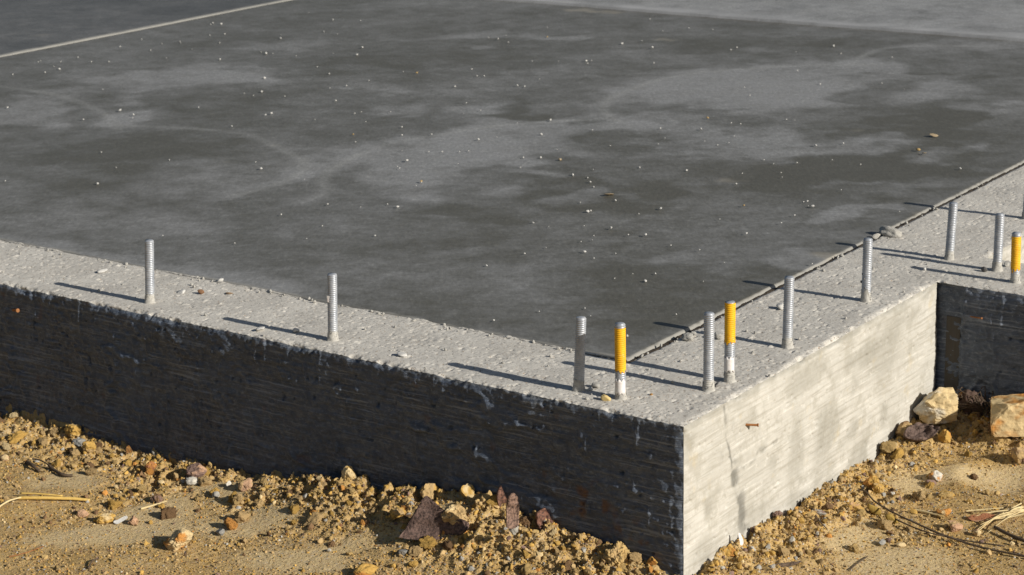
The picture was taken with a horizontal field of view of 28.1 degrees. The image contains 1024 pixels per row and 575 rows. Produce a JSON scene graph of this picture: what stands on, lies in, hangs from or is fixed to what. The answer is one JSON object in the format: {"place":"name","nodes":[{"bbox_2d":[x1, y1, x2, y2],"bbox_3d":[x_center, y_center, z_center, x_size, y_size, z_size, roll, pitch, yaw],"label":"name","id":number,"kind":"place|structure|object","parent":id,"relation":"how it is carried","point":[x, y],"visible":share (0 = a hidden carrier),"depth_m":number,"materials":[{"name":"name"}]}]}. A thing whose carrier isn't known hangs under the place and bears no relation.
{"place":"outdoors","nodes":[
{"label":"outdoors","id":0,"kind":"place"},
{"bbox_2d":[0,404,1023,574],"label":"ground","id":1,"kind":"structure","parent":0,"point":[882,558],"depth_m":4.39,"materials":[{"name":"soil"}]},
{"bbox_2d":[2,441,10,450],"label":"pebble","id":2,"kind":"object","parent":1,"relation":"on","point":[6,447],"visible":1,"depth_m":4.96,"materials":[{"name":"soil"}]},
{"bbox_2d":[9,412,19,418],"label":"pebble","id":3,"kind":"object","parent":1,"relation":"on","point":[12,415],"visible":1,"depth_m":5.14,"materials":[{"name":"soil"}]},
{"bbox_2d":[7,430,27,443],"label":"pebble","id":4,"kind":"object","parent":1,"relation":"on","point":[16,437],"visible":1,"depth_m":5.01,"materials":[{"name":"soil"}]},
{"bbox_2d":[25,460,40,471],"bbox_3d":[-1.135,0.421,4.832,0.014,0.017,0.077,-12,19,-32],"label":"twig","id":5,"kind":"object","parent":1,"relation":"on","point":[29,463],"visible":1,"depth_m":4.82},
{"bbox_2d":[37,437,47,446],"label":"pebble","id":6,"kind":"object","parent":1,"relation":"on","point":[42,441],"visible":1,"depth_m":4.97,"materials":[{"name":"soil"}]},
{"bbox_2d":[32,458,72,476],"bbox_3d":[-1.086,0.425,4.808,0.152,0.014,0.021,12,21,40],"label":"twig","id":7,"kind":"object","parent":1,"relation":"on","point":[52,468],"visible":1,"depth_m":4.79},
{"bbox_2d":[17,492,89,501],"bbox_3d":[-1.036,0.477,4.622,0.163,0.019,0.024,1,16,7],"label":"cane","id":8,"kind":"object","parent":1,"relation":"on","point":[52,497],"visible":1,"depth_m":4.62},
{"bbox_2d":[48,428,59,435],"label":"soil clod","id":9,"kind":"object","parent":1,"relation":"on","point":[55,431],"visible":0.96,"depth_m":5.05,"materials":[{"name":"soil"}]},
{"bbox_2d":[51,460,60,467],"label":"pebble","id":10,"kind":"object","parent":1,"relation":"on","point":[56,463],"visible":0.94,"depth_m":4.84,"materials":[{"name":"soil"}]},
{"bbox_2d":[64,424,80,437],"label":"soil clod","id":11,"kind":"object","parent":1,"relation":"on","point":[72,430],"visible":1,"depth_m":5.02,"materials":[{"name":"soil"}]},
{"bbox_2d":[70,448,79,455],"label":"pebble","id":12,"kind":"object","parent":1,"relation":"on","point":[74,451],"visible":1,"depth_m":4.91,"materials":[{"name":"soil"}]},
{"bbox_2d":[72,438,85,446],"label":"stone","id":13,"kind":"object","parent":1,"relation":"on","point":[78,442],"visible":0.81,"depth_m":4.97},
{"bbox_2d":[76,509,88,517],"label":"stone","id":14,"kind":"object","parent":1,"relation":"on","point":[83,513],"visible":1,"depth_m":4.54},
{"bbox_2d":[81,441,95,451],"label":"soil clod","id":15,"kind":"object","parent":1,"relation":"on","point":[87,446],"visible":1,"depth_m":4.91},
{"bbox_2d":[84,467,96,475],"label":"soil clod","id":16,"kind":"object","parent":1,"relation":"on","point":[90,471],"visible":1,"depth_m":4.77,"materials":[{"name":"soil"}]},
{"bbox_2d":[96,513,115,523],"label":"stone","id":17,"kind":"object","parent":1,"relation":"on","point":[102,518],"visible":1,"depth_m":4.50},
{"bbox_2d":[107,499,123,509],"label":"soil clod","id":18,"kind":"object","parent":1,"relation":"on","point":[113,504],"visible":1,"depth_m":4.59,"materials":[{"name":"soil"}]},
{"bbox_2d":[114,516,127,523],"bbox_3d":[-0.861,0.512,4.497,0.030,0.018,0.005,-1,-18,0],"label":"wood chip","id":19,"kind":"object","parent":1,"relation":"on","point":[120,520],"visible":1,"depth_m":4.50,"materials":[{"name":"wood"}]},
{"bbox_2d":[128,516,138,524],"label":"stone","id":20,"kind":"object","parent":1,"relation":"on","point":[133,520],"visible":1,"depth_m":4.49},
{"bbox_2d":[136,485,146,492],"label":"soil clod","id":21,"kind":"object","parent":1,"relation":"on","point":[141,488],"visible":1,"depth_m":4.66,"materials":[{"name":"soil"}]},
{"bbox_2d":[145,467,153,475],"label":"soil clod","id":22,"kind":"object","parent":1,"relation":"on","point":[150,471],"visible":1,"depth_m":4.76,"materials":[{"name":"soil"}]},
{"bbox_2d":[145,461,156,469],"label":"stone","id":23,"kind":"object","parent":1,"relation":"on","point":[152,465],"visible":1,"depth_m":4.78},
{"bbox_2d":[150,493,162,502],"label":"stone","id":24,"kind":"object","parent":1,"relation":"on","point":[157,498],"visible":1,"depth_m":4.60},
{"bbox_2d":[160,506,176,519],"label":"stone","id":25,"kind":"object","parent":1,"relation":"on","point":[168,512],"visible":1,"depth_m":4.52,"materials":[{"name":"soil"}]},
{"bbox_2d":[164,527,192,550],"bbox_3d":[-0.706,0.539,4.353,0.066,0.048,0.053,-12,19,-33],"label":"stone","id":26,"kind":"object","parent":1,"relation":"on","point":[178,538],"visible":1,"depth_m":4.34,"materials":[{"name":"stone"}]},
{"bbox_2d":[186,476,198,485],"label":"pebble","id":27,"kind":"object","parent":1,"relation":"on","point":[192,480],"visible":1,"depth_m":4.69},
{"bbox_2d":[186,463,206,477],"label":"stone","id":28,"kind":"object","parent":1,"relation":"on","point":[196,470],"visible":1,"depth_m":4.71,"materials":[{"name":"stone"}]},
{"bbox_2d":[197,476,211,486],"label":"soil clod","id":29,"kind":"object","parent":1,"relation":"on","point":[204,481],"visible":1,"depth_m":4.68,"materials":[{"name":"soil"}]},
{"bbox_2d":[224,517,237,529],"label":"stone","id":30,"kind":"object","parent":1,"relation":"on","point":[231,523],"visible":1,"depth_m":4.43,"materials":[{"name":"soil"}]},
{"bbox_2d":[228,491,237,503],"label":"soil clod","id":31,"kind":"object","parent":1,"relation":"on","point":[230,498],"visible":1,"depth_m":4.56,"materials":[{"name":"soil"}]},
{"bbox_2d":[232,493,242,501],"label":"soil clod","id":32,"kind":"object","parent":1,"relation":"on","point":[238,497],"visible":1,"depth_m":4.55,"materials":[{"name":"soil"}]},
{"bbox_2d":[233,510,250,522],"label":"stone","id":33,"kind":"object","parent":1,"relation":"on","point":[241,516],"visible":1,"depth_m":4.46,"materials":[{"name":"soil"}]},
{"bbox_2d":[238,478,252,491],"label":"stone","id":34,"kind":"object","parent":1,"relation":"on","point":[245,485],"visible":1,"depth_m":4.61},
{"bbox_2d":[290,504,299,513],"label":"soil clod","id":35,"kind":"object","parent":1,"relation":"on","point":[295,509],"visible":1,"depth_m":4.45,"materials":[{"name":"soil"}]},
{"bbox_2d":[303,512,323,526],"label":"soil clod","id":36,"kind":"object","parent":1,"relation":"on","point":[314,518],"visible":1,"depth_m":4.40,"materials":[{"name":"soil"}]},
{"bbox_2d":[341,465,357,479],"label":"stone","id":37,"kind":"object","parent":1,"relation":"on","point":[347,472],"visible":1,"depth_m":4.50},
{"bbox_2d":[353,563,377,574],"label":"stone","id":38,"kind":"object","parent":1,"relation":"on","point":[365,569],"visible":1,"depth_m":4.17,"materials":[{"name":"stone"}]},
{"bbox_2d":[390,505,405,518],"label":"soil clod","id":39,"kind":"object","parent":1,"relation":"on","point":[396,512],"visible":1,"depth_m":4.33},
{"bbox_2d":[407,560,418,566],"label":"soil clod","id":40,"kind":"object","parent":1,"relation":"on","point":[413,563],"visible":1,"depth_m":4.19,"materials":[{"name":"soil"}]},
{"bbox_2d":[408,545,422,556],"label":"soil clod","id":41,"kind":"object","parent":1,"relation":"on","point":[415,551],"visible":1,"depth_m":4.21,"materials":[{"name":"soil"}]},
{"bbox_2d":[419,535,437,550],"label":"soil clod","id":42,"kind":"object","parent":1,"relation":"on","point":[427,542],"visible":1,"depth_m":4.22,"materials":[{"name":"soil"}]},
{"bbox_2d":[420,483,438,500],"bbox_3d":[-0.175,0.437,4.382,0.046,0.040,0.046,-3,11,-4],"label":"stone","id":43,"kind":"object","parent":1,"relation":"on","point":[429,489],"visible":0.82,"depth_m":4.37,"materials":[{"name":"stone"}]},
{"bbox_2d":[399,496,468,540],"bbox_3d":[-0.159,0.481,4.244,0.145,0.094,0.023,3,-7,14],"label":"bark plate","id":44,"kind":"object","parent":1,"relation":"on","point":[426,519],"visible":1,"depth_m":4.25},
{"bbox_2d":[442,540,452,550],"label":"soil clod","id":45,"kind":"object","parent":1,"relation":"on","point":[447,545],"visible":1,"depth_m":4.20,"materials":[{"name":"soil"}]},
{"bbox_2d":[441,504,466,524],"bbox_3d":[-0.122,0.469,4.250,0.056,0.045,0.056,1,21,-14],"label":"soil clod","id":46,"kind":"object","parent":1,"relation":"on","point":[452,513],"visible":1,"depth_m":4.23,"materials":[{"name":"soil"}]},
{"bbox_2d":[460,484,474,498],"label":"stone","id":47,"kind":"object","parent":1,"relation":"on","point":[467,491],"visible":1,"depth_m":4.32,"materials":[{"name":"stone"}]},
{"bbox_2d":[472,490,492,511],"bbox_3d":[-0.057,0.458,4.293,0.057,0.060,0.055,9,19,33],"label":"soil clod","id":48,"kind":"object","parent":1,"relation":"on","point":[483,498],"visible":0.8,"depth_m":4.27,"materials":[{"name":"soil"}]},
{"bbox_2d":[486,494,497,505],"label":"soil clod","id":49,"kind":"object","parent":1,"relation":"on","point":[492,500],"visible":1,"depth_m":4.26,"materials":[{"name":"soil"}]},
{"bbox_2d":[496,486,506,509],"bbox_3d":[-0.020,0.443,4.264,0.024,0.064,0.014,-6,14,-16],"label":"bark piece","id":50,"kind":"object","parent":1,"relation":"on","point":[501,498],"visible":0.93,"depth_m":4.26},
{"bbox_2d":[0,165,1023,574],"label":"foundation wall","id":51,"kind":"structure","parent":1,"relation":"on","point":[682,473],"depth_m":4.58,"materials":[{"name":"concrete"}]},
{"bbox_2d":[0,0,277,53],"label":"floor slab","id":52,"kind":"structure","parent":51,"relation":"on","point":[26,24],"depth_m":9.41,"materials":[{"name":"concrete"}]},
{"bbox_2d":[0,0,289,56],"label":"joint strip","id":53,"kind":"object","parent":52,"relation":"attached to","point":[113,33],"visible":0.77,"depth_m":8.96,"materials":[{"name":"grey"}]},
{"bbox_2d":[144,239,154,303],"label":"anchor bolt","id":54,"kind":"object","parent":51,"relation":"on","point":[149,273],"visible":0.93,"depth_m":4.85,"materials":[{"name":"metal"}]},
{"bbox_2d":[0,240,607,356],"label":"mortar ridge","id":55,"kind":"structure","parent":51,"relation":"on","point":[427,321],"depth_m":4.93,"materials":[{"name":"concrete"}]},
{"bbox_2d":[326,273,338,341],"bbox_3d":[-0.400,0.058,4.547,0.035,0.184,0.033,2,16,11],"label":"anchor bolt","id":56,"kind":"object","parent":51,"relation":"on","point":[332,334],"visible":0.95,"depth_m":4.53,"materials":[{"name":"metal"}]},
{"bbox_2d":[0,0,1023,361],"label":"floor slab","id":57,"kind":"structure","parent":51,"relation":"on","point":[188,150],"depth_m":6.41,"materials":[{"name":"concrete"}]},
{"bbox_2d":[572,316,585,391],"bbox_3d":[0.136,0.150,4.180,0.036,0.186,0.036,-3,16,-5],"label":"anchor bolt","id":58,"kind":"object","parent":51,"relation":"on","point":[579,356],"visible":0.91,"depth_m":4.17,"materials":[{"name":"metal"}]},
{"bbox_2d":[601,394,610,400],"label":"pebble","id":59,"kind":"object","parent":51,"relation":"on","point":[604,397],"visible":1,"depth_m":4.13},
{"bbox_2d":[614,322,626,400],"bbox_3d":[0.219,0.162,4.123,0.036,0.189,0.034,10,20,34],"label":"anchor bolt","id":60,"kind":"object","parent":51,"relation":"on","point":[620,359],"visible":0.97,"depth_m":4.11,"materials":[{"name":"metal"}]},
{"bbox_2d":[681,332,693,340],"bbox_3d":[0.388,0.109,4.505,0.026,0.018,0.028,-16,22,-42],"label":"mortar lump","id":61,"kind":"object","parent":51,"relation":"on","point":[687,336],"visible":1,"depth_m":4.50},
{"bbox_2d":[702,311,714,391],"bbox_3d":[0.401,0.143,4.166,0.034,0.194,0.035,1,16,6],"label":"anchor bolt","id":62,"kind":"object","parent":51,"relation":"on","point":[708,358],"visible":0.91,"depth_m":4.15,"materials":[{"name":"metal"}]},
{"bbox_2d":[714,331,724,339],"bbox_3d":[0.458,0.107,4.508,0.026,0.020,0.020,-11,19,-29],"label":"mortar lump","id":63,"kind":"object","parent":51,"relation":"on","point":[718,335],"visible":0.92,"depth_m":4.50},
{"bbox_2d":[722,300,736,383],"bbox_3d":[0.450,0.125,4.214,0.033,0.201,0.034,-9,18,-24],"label":"anchor bolt","id":64,"kind":"object","parent":51,"relation":"on","point":[729,339],"visible":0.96,"depth_m":4.20,"materials":[{"name":"metal"}]},
{"bbox_2d":[499,0,1023,41],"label":"floor slab","id":65,"kind":"structure","parent":51,"relation":"on","point":[996,19],"depth_m":8.95,"materials":[{"name":"concrete"}]},
{"bbox_2d":[780,276,794,348],"bbox_3d":[0.599,0.067,4.425,0.036,0.188,0.035,11,20,34],"label":"anchor bolt","id":66,"kind":"object","parent":51,"relation":"on","point":[787,330],"visible":0.9,"depth_m":4.41,"materials":[{"name":"metal"}]},
{"bbox_2d":[627,163,1023,362],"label":"joint filler","id":67,"kind":"object","parent":51,"relation":"attached to","point":[771,290],"visible":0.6,"depth_m":5.04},
{"bbox_2d":[860,238,872,301],"bbox_3d":[0.824,-0.027,4.745,0.034,0.180,0.036,10,20,34],"label":"anchor bolt","id":68,"kind":"object","parent":51,"relation":"on","point":[865,281],"visible":0.91,"depth_m":4.73,"materials":[{"name":"metal"}]},
{"bbox_2d":[879,226,901,237],"bbox_3d":[0.987,-0.145,5.325,0.064,0.028,0.042,18,10,27],"label":"mortar lump","id":69,"kind":"object","parent":51,"relation":"on","point":[888,231],"visible":1,"depth_m":5.31,"materials":[{"name":"concrete"}]},
{"bbox_2d":[944,202,957,259],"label":"anchor bolt","id":70,"kind":"object","parent":51,"relation":"on","point":[951,231],"visible":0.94,"depth_m":5.07,"materials":[{"name":"metal"}]},
{"bbox_2d":[991,213,1004,271],"bbox_3d":[1.183,-0.096,4.972,0.035,0.172,0.037,10,19,34],"label":"anchor bolt","id":71,"kind":"object","parent":51,"relation":"on","point":[998,244],"visible":0.93,"depth_m":4.96,"materials":[{"name":"metal"}]},
{"bbox_2d":[1009,232,1020,283],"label":"anchor bolt","id":72,"kind":"object","parent":51,"relation":"on","point":[1015,256],"visible":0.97,"depth_m":4.86,"materials":[{"name":"metal"}]},
{"bbox_2d":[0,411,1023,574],"bbox_3d":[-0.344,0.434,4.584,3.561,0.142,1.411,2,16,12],"label":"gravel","id":73,"kind":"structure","parent":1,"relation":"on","point":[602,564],"depth_m":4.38,"materials":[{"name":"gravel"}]},
{"bbox_2d":[506,493,518,528],"bbox_3d":[0.001,0.450,4.124,0.029,0.073,0.019,-5,8,-11],"label":"bark piece","id":74,"kind":"object","parent":1,"relation":"on","point":[512,512],"visible":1,"depth_m":4.12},
{"bbox_2d":[519,562,531,574],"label":"soil clod","id":75,"kind":"object","parent":1,"relation":"on","point":[526,568],"visible":1,"depth_m":4.10,"materials":[{"name":"soil"}]},
{"bbox_2d":[519,515,532,527],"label":"soil clod","id":76,"kind":"object","parent":1,"relation":"on","point":[525,521],"visible":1,"depth_m":4.21,"materials":[{"name":"soil"}]},
{"bbox_2d":[535,508,552,529],"bbox_3d":[0.067,0.479,4.214,0.037,0.049,0.022,-8,0,-22],"label":"rock","id":77,"kind":"object","parent":1,"relation":"on","point":[541,514],"visible":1,"depth_m":4.21,"materials":[{"name":"stone"}]},
{"bbox_2d":[564,559,573,572],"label":"soil clod","id":78,"kind":"object","parent":1,"relation":"on","point":[568,564],"visible":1,"depth_m":4.09,"materials":[{"name":"soil"}]},
{"bbox_2d":[603,541,630,565],"bbox_3d":[0.214,0.541,4.110,0.049,0.053,0.061,13,22,41],"label":"soil clod","id":79,"kind":"object","parent":1,"relation":"on","point":[617,553],"visible":0.97,"depth_m":4.09,"materials":[{"name":"soil"}]},
{"bbox_2d":[619,563,627,572],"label":"soil clod","id":80,"kind":"object","parent":1,"relation":"on","point":[623,567],"visible":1,"depth_m":4.10,"materials":[{"name":"soil"}]},
{"bbox_2d":[629,552,642,562],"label":"soil clod","id":81,"kind":"object","parent":1,"relation":"on","point":[635,557],"visible":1,"depth_m":4.10,"materials":[{"name":"soil"}]},
{"bbox_2d":[646,557,657,564],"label":"stone","id":82,"kind":"object","parent":1,"relation":"on","point":[651,561],"visible":1,"depth_m":4.08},
{"bbox_2d":[723,546,735,556],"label":"stone","id":83,"kind":"object","parent":1,"relation":"on","point":[729,552],"visible":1,"depth_m":4.17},
{"bbox_2d":[778,546,790,556],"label":"soil clod","id":84,"kind":"object","parent":1,"relation":"on","point":[785,551],"visible":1,"depth_m":4.20,"materials":[{"name":"soil"}]},
{"bbox_2d":[775,561,800,566],"bbox_3d":[0.561,0.564,4.171,0.063,0.008,0.011,-5,38,-11],"label":"bark piece","id":85,"kind":"object","parent":1,"relation":"on","point":[789,564],"visible":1,"depth_m":4.17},
{"bbox_2d":[849,543,858,552],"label":"soil clod","id":86,"kind":"object","parent":1,"relation":"on","point":[854,547],"visible":1,"depth_m":4.25,"materials":[{"name":"soil"}]},
{"bbox_2d":[849,502,864,511],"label":"stone","id":87,"kind":"object","parent":1,"relation":"on","point":[855,506],"visible":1,"depth_m":4.43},
{"bbox_2d":[853,509,866,516],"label":"soil clod","id":88,"kind":"object","parent":1,"relation":"on","point":[861,512],"visible":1,"depth_m":4.41,"materials":[{"name":"soil"}]},
{"bbox_2d":[863,475,878,487],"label":"soil clod","id":89,"kind":"object","parent":1,"relation":"on","point":[870,481],"visible":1,"depth_m":4.54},
{"bbox_2d":[867,504,880,514],"bbox_3d":[0.786,0.480,4.429,0.031,0.028,0.012,-1,16,0],"label":"wood chip","id":90,"kind":"object","parent":1,"relation":"on","point":[873,509],"visible":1,"depth_m":4.42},
{"bbox_2d":[873,482,884,492],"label":"soil clod","id":91,"kind":"object","parent":1,"relation":"on","point":[878,488],"visible":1,"depth_m":4.52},
{"bbox_2d":[877,518,892,529],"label":"soil clod","id":92,"kind":"object","parent":1,"relation":"on","point":[884,524],"visible":1,"depth_m":4.36,"materials":[{"name":"soil"}]},
{"bbox_2d":[879,440,895,453],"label":"soil clod","id":93,"kind":"object","parent":1,"relation":"on","point":[889,446],"visible":1,"depth_m":4.74,"materials":[{"name":"soil"}]},
{"bbox_2d":[885,514,898,523],"bbox_3d":[0.815,0.496,4.382,0.030,0.024,0.010,-1,16,0],"label":"wood chip","id":94,"kind":"object","parent":1,"relation":"on","point":[891,517],"visible":1,"depth_m":4.38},
{"bbox_2d":[890,448,903,458],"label":"soil clod","id":95,"kind":"object","parent":1,"relation":"on","point":[898,453],"visible":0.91,"depth_m":4.73,"materials":[{"name":"soil"}]},
{"bbox_2d":[895,421,911,437],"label":"stone","id":96,"kind":"object","parent":1,"relation":"on","point":[901,428],"visible":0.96,"depth_m":4.80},
{"bbox_2d":[911,491,925,500],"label":"soil clod","id":97,"kind":"object","parent":1,"relation":"on","point":[919,495],"visible":1,"depth_m":4.50,"materials":[{"name":"soil"}]},
{"bbox_2d":[903,422,939,442],"bbox_3d":[0.956,0.338,4.784,0.082,0.044,0.040,-3,-24,-5],"label":"stone","id":98,"kind":"object","parent":1,"relation":"on","point":[917,432],"visible":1,"depth_m":4.78,"materials":[{"name":"stone"}]},
{"bbox_2d":[916,509,939,515],"bbox_3d":[0.902,0.488,4.423,0.068,0.007,0.009,10,20,34],"label":"twig","id":99,"kind":"object","parent":1,"relation":"on","point":[926,512],"visible":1,"depth_m":4.42,"materials":[{"name":"wood"}]},
{"bbox_2d":[925,481,934,488],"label":"soil clod","id":100,"kind":"object","parent":1,"relation":"on","point":[930,484],"visible":1,"depth_m":4.58,"materials":[{"name":"soil"}]},
{"bbox_2d":[913,387,957,423],"bbox_3d":[1.011,0.280,4.887,0.108,0.088,0.108,-2,20,3],"label":"stone","id":101,"kind":"object","parent":1,"relation":"on","point":[938,405],"visible":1,"depth_m":4.85,"materials":[{"name":"stone"}]},
{"bbox_2d":[928,470,942,481],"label":"stone","id":102,"kind":"object","parent":1,"relation":"on","point":[936,475],"visible":1,"depth_m":4.61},
{"bbox_2d":[861,488,1023,556],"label":"root","id":103,"kind":"object","parent":1,"relation":"on","point":[950,537],"visible":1,"depth_m":4.29,"materials":[{"name":"plant"}]},
{"bbox_2d":[936,508,951,516],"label":"stone","id":104,"kind":"object","parent":1,"relation":"on","point":[945,512],"visible":1,"depth_m":4.41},
{"bbox_2d":[938,429,951,442],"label":"stone","id":105,"kind":"object","parent":1,"relation":"on","point":[944,436],"visible":1,"depth_m":4.80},
{"bbox_2d":[938,491,954,497],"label":"stone","id":106,"kind":"object","parent":1,"relation":"on","point":[945,494],"visible":1,"depth_m":4.51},
{"bbox_2d":[948,520,962,531],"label":"stone","id":107,"kind":"object","parent":1,"relation":"on","point":[955,526],"visible":1,"depth_m":4.33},
{"bbox_2d":[956,386,992,415],"bbox_3d":[1.111,0.279,4.903,0.116,0.086,0.073,5,17,20],"label":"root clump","id":108,"kind":"object","parent":1,"relation":"on","point":[970,402],"visible":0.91,"depth_m":4.89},
{"bbox_2d":[967,513,994,521],"bbox_3d":[1.008,0.495,4.388,0.061,0.018,0.023,-5,22,6],"label":"brick shard","id":109,"kind":"object","parent":1,"relation":"on","point":[983,517],"visible":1,"depth_m":4.38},
{"bbox_2d":[974,499,1023,532],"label":"straw tuft","id":110,"kind":"object","parent":1,"relation":"on","point":[1014,510],"visible":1,"depth_m":4.38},
{"bbox_2d":[994,437,1011,442],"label":"stone","id":111,"kind":"object","parent":1,"relation":"on","point":[1004,439],"visible":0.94,"depth_m":4.78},
{"bbox_2d":[990,394,1023,436],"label":"stone","id":112,"kind":"object","parent":1,"relation":"on","point":[1007,416],"visible":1,"depth_m":4.75,"materials":[{"name":"stone"}]},
{"bbox_2d":[993,525,1023,541],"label":"twig","id":113,"kind":"object","parent":1,"relation":"on","point":[1016,537],"visible":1,"depth_m":4.29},
{"bbox_2d":[1011,446,1023,463],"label":"stone","id":114,"kind":"object","parent":1,"relation":"on","point":[1017,454],"visible":1,"depth_m":4.68,"materials":[{"name":"stone"}]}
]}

